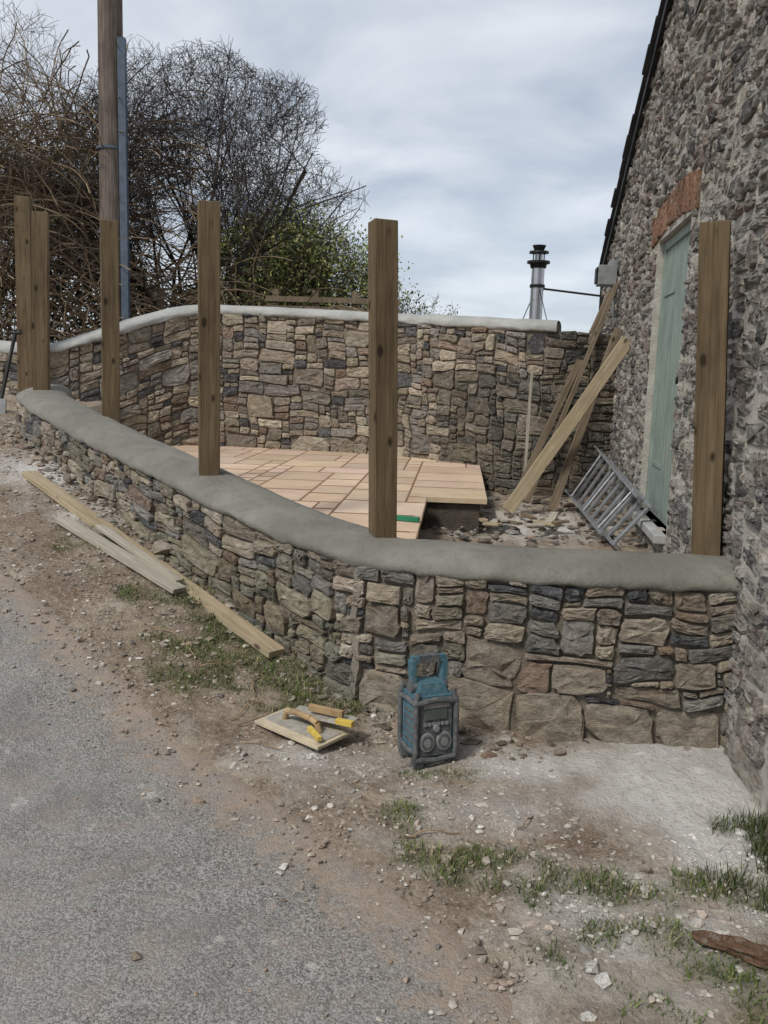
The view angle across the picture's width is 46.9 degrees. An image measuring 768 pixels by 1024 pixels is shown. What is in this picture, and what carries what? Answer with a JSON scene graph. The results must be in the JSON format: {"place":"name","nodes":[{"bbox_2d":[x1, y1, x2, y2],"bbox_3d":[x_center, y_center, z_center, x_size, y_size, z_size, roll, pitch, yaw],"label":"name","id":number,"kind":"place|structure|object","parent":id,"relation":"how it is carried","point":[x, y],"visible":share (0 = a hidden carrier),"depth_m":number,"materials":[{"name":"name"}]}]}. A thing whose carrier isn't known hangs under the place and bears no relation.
{"place":"outdoors","nodes":[
{"label":"outdoors","id":0,"kind":"place"},
{"bbox_2d":[0,570,522,1023],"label":"road","id":1,"kind":"structure","parent":0,"point":[187,931],"depth_m":2.70,"materials":[{"name":"grey asphalt"}]},
{"bbox_2d":[172,446,486,538],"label":"patio","id":2,"kind":"structure","parent":0,"point":[452,496],"depth_m":7.36,"materials":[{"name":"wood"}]},
{"bbox_2d":[397,515,419,521],"bbox_3d":[0.081,0.036,5.544,0.294,0.030,0.070,5,10,20],"label":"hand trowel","id":3,"kind":"object","parent":2,"relation":"on","point":[408,518],"visible":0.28,"depth_m":5.51,"materials":[{"name":"green plastic"}]},
{"bbox_2d":[0,0,660,341],"label":"sky","id":4,"kind":"structure","parent":0,"point":[491,131],"materials":[{"name":"grey"}]},
{"bbox_2d":[0,394,767,1023],"bbox_3d":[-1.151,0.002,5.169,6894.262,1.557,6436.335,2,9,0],"label":"ground","id":5,"kind":"structure","parent":0,"point":[646,788],"depth_m":3.36,"materials":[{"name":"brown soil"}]},
{"bbox_2d":[0,331,21,413],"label":"shovel","id":6,"kind":"object","parent":5,"relation":"on","point":[3,402],"visible":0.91,"depth_m":8.32,"materials":[{"name":"black metal"}]},
{"bbox_2d":[14,195,32,392],"bbox_3d":[-3.711,-1.990,9.169,0.154,2.445,0.123,2,9,-6],"label":"wooden post","id":7,"kind":"object","parent":5,"relation":"on","point":[23,207],"visible":0.61,"depth_m":9.06,"materials":[{"name":"brown wood"}]},
{"bbox_2d":[0,1,174,340],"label":"bare blackthorn tree","id":8,"kind":"object","parent":5,"relation":"on","point":[19,156],"visible":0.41,"depth_m":11.67,"materials":[{"name":"brown plant"}]},
{"bbox_2d":[96,0,130,321],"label":"utility pole","id":9,"kind":"object","parent":5,"relation":"on","point":[112,119],"visible":0.67,"depth_m":10.80,"materials":[{"name":"grey wood"}]},
{"bbox_2d":[55,516,185,593],"bbox_3d":[-1.548,0.236,5.138,1.134,0.032,0.092,24,20,33],"label":"wooden plank","id":10,"kind":"object","parent":5,"relation":"on","point":[133,562],"visible":1,"depth_m":5.09,"materials":[{"name":"beige wood"}]},
{"bbox_2d":[22,471,284,657],"bbox_3d":[-1.492,0.223,5.283,2.691,0.039,0.109,27,23,37],"label":"wooden plank","id":11,"kind":"object","parent":5,"relation":"on","point":[264,644],"visible":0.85,"depth_m":4.90,"materials":[{"name":"beige wood"}]},
{"bbox_2d":[96,524,182,583],"bbox_3d":[-1.427,0.239,5.139,0.812,0.033,0.055,27,22,35],"label":"wooden plank","id":12,"kind":"object","parent":11,"relation":"on","point":[123,542],"visible":0.98,"depth_m":5.13,"materials":[{"name":"beige wood"}]},
{"bbox_2d":[0,22,367,342],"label":"bramble hedge","id":13,"kind":"object","parent":5,"relation":"on","point":[187,296],"visible":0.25,"depth_m":11.69,"materials":[{"name":"brown plant"}]},
{"bbox_2d":[29,34,369,340],"bbox_3d":[-2.647,-3.709,12.593,4.871,5.638,3.548,2,9,0],"label":"bare blackthorn tree","id":14,"kind":"object","parent":5,"relation":"on","point":[203,120],"visible":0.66,"depth_m":11.87,"materials":[{"name":"brown plant"}]},
{"bbox_2d":[179,146,356,304],"bbox_3d":[-1.694,-3.487,13.022,2.668,3.581,2.610,2,9,0],"label":"bare blackthorn tree","id":15,"kind":"object","parent":5,"relation":"on","point":[253,222],"visible":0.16,"depth_m":12.39,"materials":[{"name":"brown plant"}]},
{"bbox_2d":[254,703,357,749],"bbox_3d":[-0.320,0.899,3.863,0.452,0.109,0.253,9,12,40],"label":"wooden board","id":16,"kind":"object","parent":5,"relation":"on","point":[310,726],"visible":1,"depth_m":3.83,"materials":[{"name":"brown wood"}]},
{"bbox_2d":[0,315,614,496],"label":"stone wall","id":17,"kind":"structure","parent":5,"relation":"on","point":[294,438],"depth_m":9.78,"materials":[{"name":"stone"},{"name":"mortar"}]},
{"bbox_2d":[0,305,560,353],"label":"cement coping","id":18,"kind":"object","parent":17,"relation":"on","point":[164,315],"visible":0.82,"depth_m":9.59,"materials":[{"name":"grey concrete"}]},
{"bbox_2d":[186,172,428,309],"bbox_3d":[-1.028,-3.147,12.309,3.496,2.942,2.183,2,9,0],"label":"budding green tree","id":19,"kind":"object","parent":5,"relation":"on","point":[352,284],"visible":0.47,"depth_m":11.96,"materials":[{"name":"green plant"}]},
{"bbox_2d":[0,314,615,499],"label":"stones","id":20,"kind":"object","parent":5,"relation":"on","point":[263,406],"visible":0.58,"depth_m":9.68,"materials":[{"name":"beige stone"}]},
{"bbox_2d":[266,289,399,312],"bbox_3d":[-0.687,-2.127,11.697,1.750,1.550,0.115,2,9,0],"label":"wooden fence","id":21,"kind":"object","parent":5,"relation":"on","point":[354,300],"visible":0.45,"depth_m":11.54,"materials":[{"name":"brown wood"}]},
{"bbox_2d":[144,622,532,836],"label":"dry twigs","id":22,"kind":"object","parent":5,"relation":"on","point":[531,817],"visible":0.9,"depth_m":3.93,"materials":[{"name":"brown wood"}]},
{"bbox_2d":[0,424,691,771],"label":"stone rubble","id":23,"kind":"object","parent":5,"relation":"on","point":[504,740],"visible":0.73,"depth_m":4.33,"materials":[{"name":"stone"}]},
{"bbox_2d":[31,456,719,1020],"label":"loose stones","id":24,"kind":"object","parent":5,"relation":"on","point":[591,966],"visible":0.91,"depth_m":2.71,"materials":[{"name":"grey stone"}]},
{"bbox_2d":[15,401,736,747],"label":"stones","id":25,"kind":"object","parent":5,"relation":"on","point":[487,667],"visible":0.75,"depth_m":3.99,"materials":[{"name":"stone"}]},
{"bbox_2d":[0,419,767,1023],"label":"grass","id":26,"kind":"structure","parent":5,"relation":"on","point":[760,843],"depth_m":2.91,"materials":[{"name":"green plant"}]},
{"bbox_2d":[49,396,736,744],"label":"stone wall","id":27,"kind":"structure","parent":5,"relation":"on","point":[519,648],"depth_m":3.92,"materials":[{"name":"stone"},{"name":"mortar"}]},
{"bbox_2d":[348,567,364,700],"bbox_3d":[-0.131,0.607,4.200,0.078,0.720,0.046,8,11,34],"label":"corner mortar seam","id":28,"kind":"object","parent":27,"relation":"attached to","point":[356,668],"visible":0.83,"depth_m":4.19,"materials":[{"name":"grey concrete"}]},
{"bbox_2d":[16,384,739,592],"bbox_3d":[-0.955,-0.324,5.542,6.358,0.764,1.182,9,12,40],"label":"cement coping","id":29,"kind":"object","parent":27,"relation":"on","point":[274,516],"visible":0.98,"depth_m":4.21,"materials":[{"name":"grey concrete"}]},
{"bbox_2d":[31,211,50,389],"bbox_3d":[-2.865,-1.615,7.402,0.132,1.712,0.112,1,9,-11],"label":"wooden post","id":30,"kind":"object","parent":29,"relation":"on","point":[40,227],"visible":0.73,"depth_m":7.33,"materials":[{"name":"brown wood"}]},
{"bbox_2d":[100,219,119,422],"bbox_3d":[-2.030,-1.290,6.569,0.129,1.673,0.122,-1,10,-19],"label":"wooden post","id":31,"kind":"object","parent":29,"relation":"on","point":[109,252],"visible":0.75,"depth_m":6.49,"materials":[{"name":"brown wood"}]},
{"bbox_2d":[197,200,219,475],"bbox_3d":[-1.010,-0.870,5.112,0.123,1.765,0.123,-1,9,-14],"label":"wooden post","id":32,"kind":"object","parent":29,"relation":"on","point":[208,217],"visible":0.77,"depth_m":5.03,"materials":[{"name":"brown wood"}]},
{"bbox_2d":[368,218,397,537],"bbox_3d":[-0.006,-0.517,4.252,0.116,1.697,0.123,-2,9,-16],"label":"wooden post","id":33,"kind":"object","parent":29,"relation":"on","point":[383,330],"visible":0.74,"depth_m":4.18,"materials":[{"name":"brown wood"}]},
{"bbox_2d":[691,220,730,555],"bbox_3d":[1.464,-0.424,3.975,0.130,1.690,0.125,2,10,24],"label":"wooden post","id":34,"kind":"object","parent":29,"relation":"on","point":[711,360],"visible":0.74,"depth_m":3.90,"materials":[{"name":"brown wood"}]},
{"bbox_2d":[360,283,459,314],"bbox_3d":[0.358,-2.897,14.295,2.090,1.892,1.492,2,9,0],"label":"bare shrub","id":35,"kind":"object","parent":5,"relation":"on","point":[419,310],"visible":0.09,"depth_m":14.08,"materials":[{"name":"brown plant"}]},
{"bbox_2d":[397,652,458,767],"bbox_3d":[0.184,0.808,3.677,0.206,0.442,0.193,-2,7,-21],"label":"jobsite radio","id":36,"kind":"object","parent":5,"relation":"on","point":[427,725],"visible":1,"depth_m":3.63,"materials":[{"name":"teal plastic"}]},
{"bbox_2d":[524,369,533,469],"bbox_3d":[1.366,-0.747,8.421,0.030,1.210,0.027,3,5,0],"label":"leaning stick","id":37,"kind":"object","parent":5,"relation":"on","point":[528,418],"visible":0.69,"depth_m":8.40,"materials":[{"name":"grey wood"}]},
{"bbox_2d":[432,496,641,548],"bbox_3d":[1.142,0.084,6.938,1.618,0.068,3.104,2,9,0],"label":"rubble heap","id":38,"kind":"object","parent":5,"relation":"on","point":[513,530],"visible":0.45,"depth_m":6.64,"materials":[{"name":"stone"}]},
{"bbox_2d":[479,511,569,528],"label":"timber offcuts","id":39,"kind":"object","parent":38,"relation":"on","point":[501,516],"visible":0.94,"depth_m":6.66,"materials":[{"name":"grey wood"}]},
{"bbox_2d":[502,336,630,513],"bbox_3d":[1.569,-0.739,7.555,0.115,1.800,0.033,35,-1,-2],"label":"leaning plank","id":40,"kind":"object","parent":38,"relation":"on","point":[557,440],"visible":0.88,"depth_m":7.54,"materials":[{"name":"beige wood"}]},
{"bbox_2d":[524,282,619,502],"bbox_3d":[1.772,-1.139,8.291,0.047,2.347,0.047,25,-10,-4],"label":"leaning plank","id":41,"kind":"object","parent":38,"relation":"on","point":[583,366],"visible":0.82,"depth_m":8.32,"materials":[{"name":"brown wood"}]},
{"bbox_2d":[547,327,621,511],"bbox_3d":[1.790,-0.842,7.856,0.073,1.905,0.027,24,-17,-3],"label":"leaning plank","id":42,"kind":"object","parent":38,"relation":"on","point":[571,455],"visible":0.77,"depth_m":7.76,"materials":[{"name":"brown wood"}]},
{"bbox_2d":[564,445,657,550],"bbox_3d":[1.734,-0.170,6.970,0.358,0.555,2.156,2,9,4],"label":"aluminium step ladder","id":43,"kind":"object","parent":38,"relation":"on","point":[635,492],"visible":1,"depth_m":6.76,"materials":[{"name":"silver metal"}]},
{"bbox_2d":[523,244,599,319],"bbox_3d":[2.320,-2.310,11.846,0.972,2.390,0.982,-4,11,-34],"label":"stove flue","id":44,"kind":"object","parent":5,"relation":"on","point":[539,264],"visible":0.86,"depth_m":11.60,"materials":[{"name":"silver metal"}]},
{"bbox_2d":[517,291,610,485],"bbox_3d":[1.715,-1.125,8.445,0.063,2.266,0.047,27,-9,-4],"label":"leaning plank","id":45,"kind":"object","parent":5,"relation":"on","point":[555,411],"visible":0.55,"depth_m":8.41,"materials":[{"name":"brown wood"}]},
{"bbox_2d":[599,287,603,333],"bbox_3d":[5.455,-1.415,10.070,6.060,2.563,0.130,3,9,8],"label":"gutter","id":46,"kind":"object","parent":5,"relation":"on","point":[600,301],"depth_m":10.27,"materials":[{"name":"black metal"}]},
{"bbox_2d":[600,0,767,823],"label":"stones","id":47,"kind":"object","parent":5,"relation":"on","point":[744,752],"visible":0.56,"depth_m":4.55,"materials":[{"name":"grey stone"}]},
{"bbox_2d":[601,0,767,817],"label":"wall mortar","id":48,"kind":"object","parent":5,"relation":"on","point":[673,229],"depth_m":4.56,"materials":[{"name":"grey concrete"}]},
{"bbox_2d":[594,260,617,316],"bbox_3d":[2.196,-2.211,8.789,0.211,0.545,0.220,3,9,8],"label":"outdoor light box","id":49,"kind":"object","parent":48,"relation":"attached to","point":[605,275],"visible":0.86,"depth_m":8.67,"materials":[{"name":"grey plastic"}]},
{"bbox_2d":[599,0,673,264],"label":"roof","id":50,"kind":"structure","parent":48,"relation":"on","point":[653,53],"depth_m":7.60,"materials":[{"name":"stone"}]},
{"bbox_2d":[651,168,701,247],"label":"brick lintel","id":51,"kind":"structure","parent":48,"relation":"attached to","point":[686,195],"depth_m":5.60,"materials":[{"name":"red brick"}]},
{"bbox_2d":[690,930,767,968],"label":"bark log","id":52,"kind":"object","parent":5,"relation":"on","point":[747,951],"visible":1,"depth_m":2.48,"materials":[{"name":"wood"}]},
{"bbox_2d":[629,507,666,544],"bbox_3d":[1.903,0.090,6.120,0.260,0.060,1.190,3,9,8],"label":"door sill","id":53,"kind":"structure","parent":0,"point":[645,524],"depth_m":5.87,"materials":[{"name":"grey concrete"}]},
{"bbox_2d":[645,221,690,526],"bbox_3d":[1.942,-0.900,5.979,0.105,1.936,1.233,3,9,8],"label":"door","id":54,"kind":"structure","parent":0,"point":[673,292],"depth_m":6.10,"materials":[{"name":"green wood"}]},
{"bbox_2d":[684,0,700,18],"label":"wall cable","id":55,"kind":"object","parent":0,"point":[693,15],"depth_m":5.39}
]}

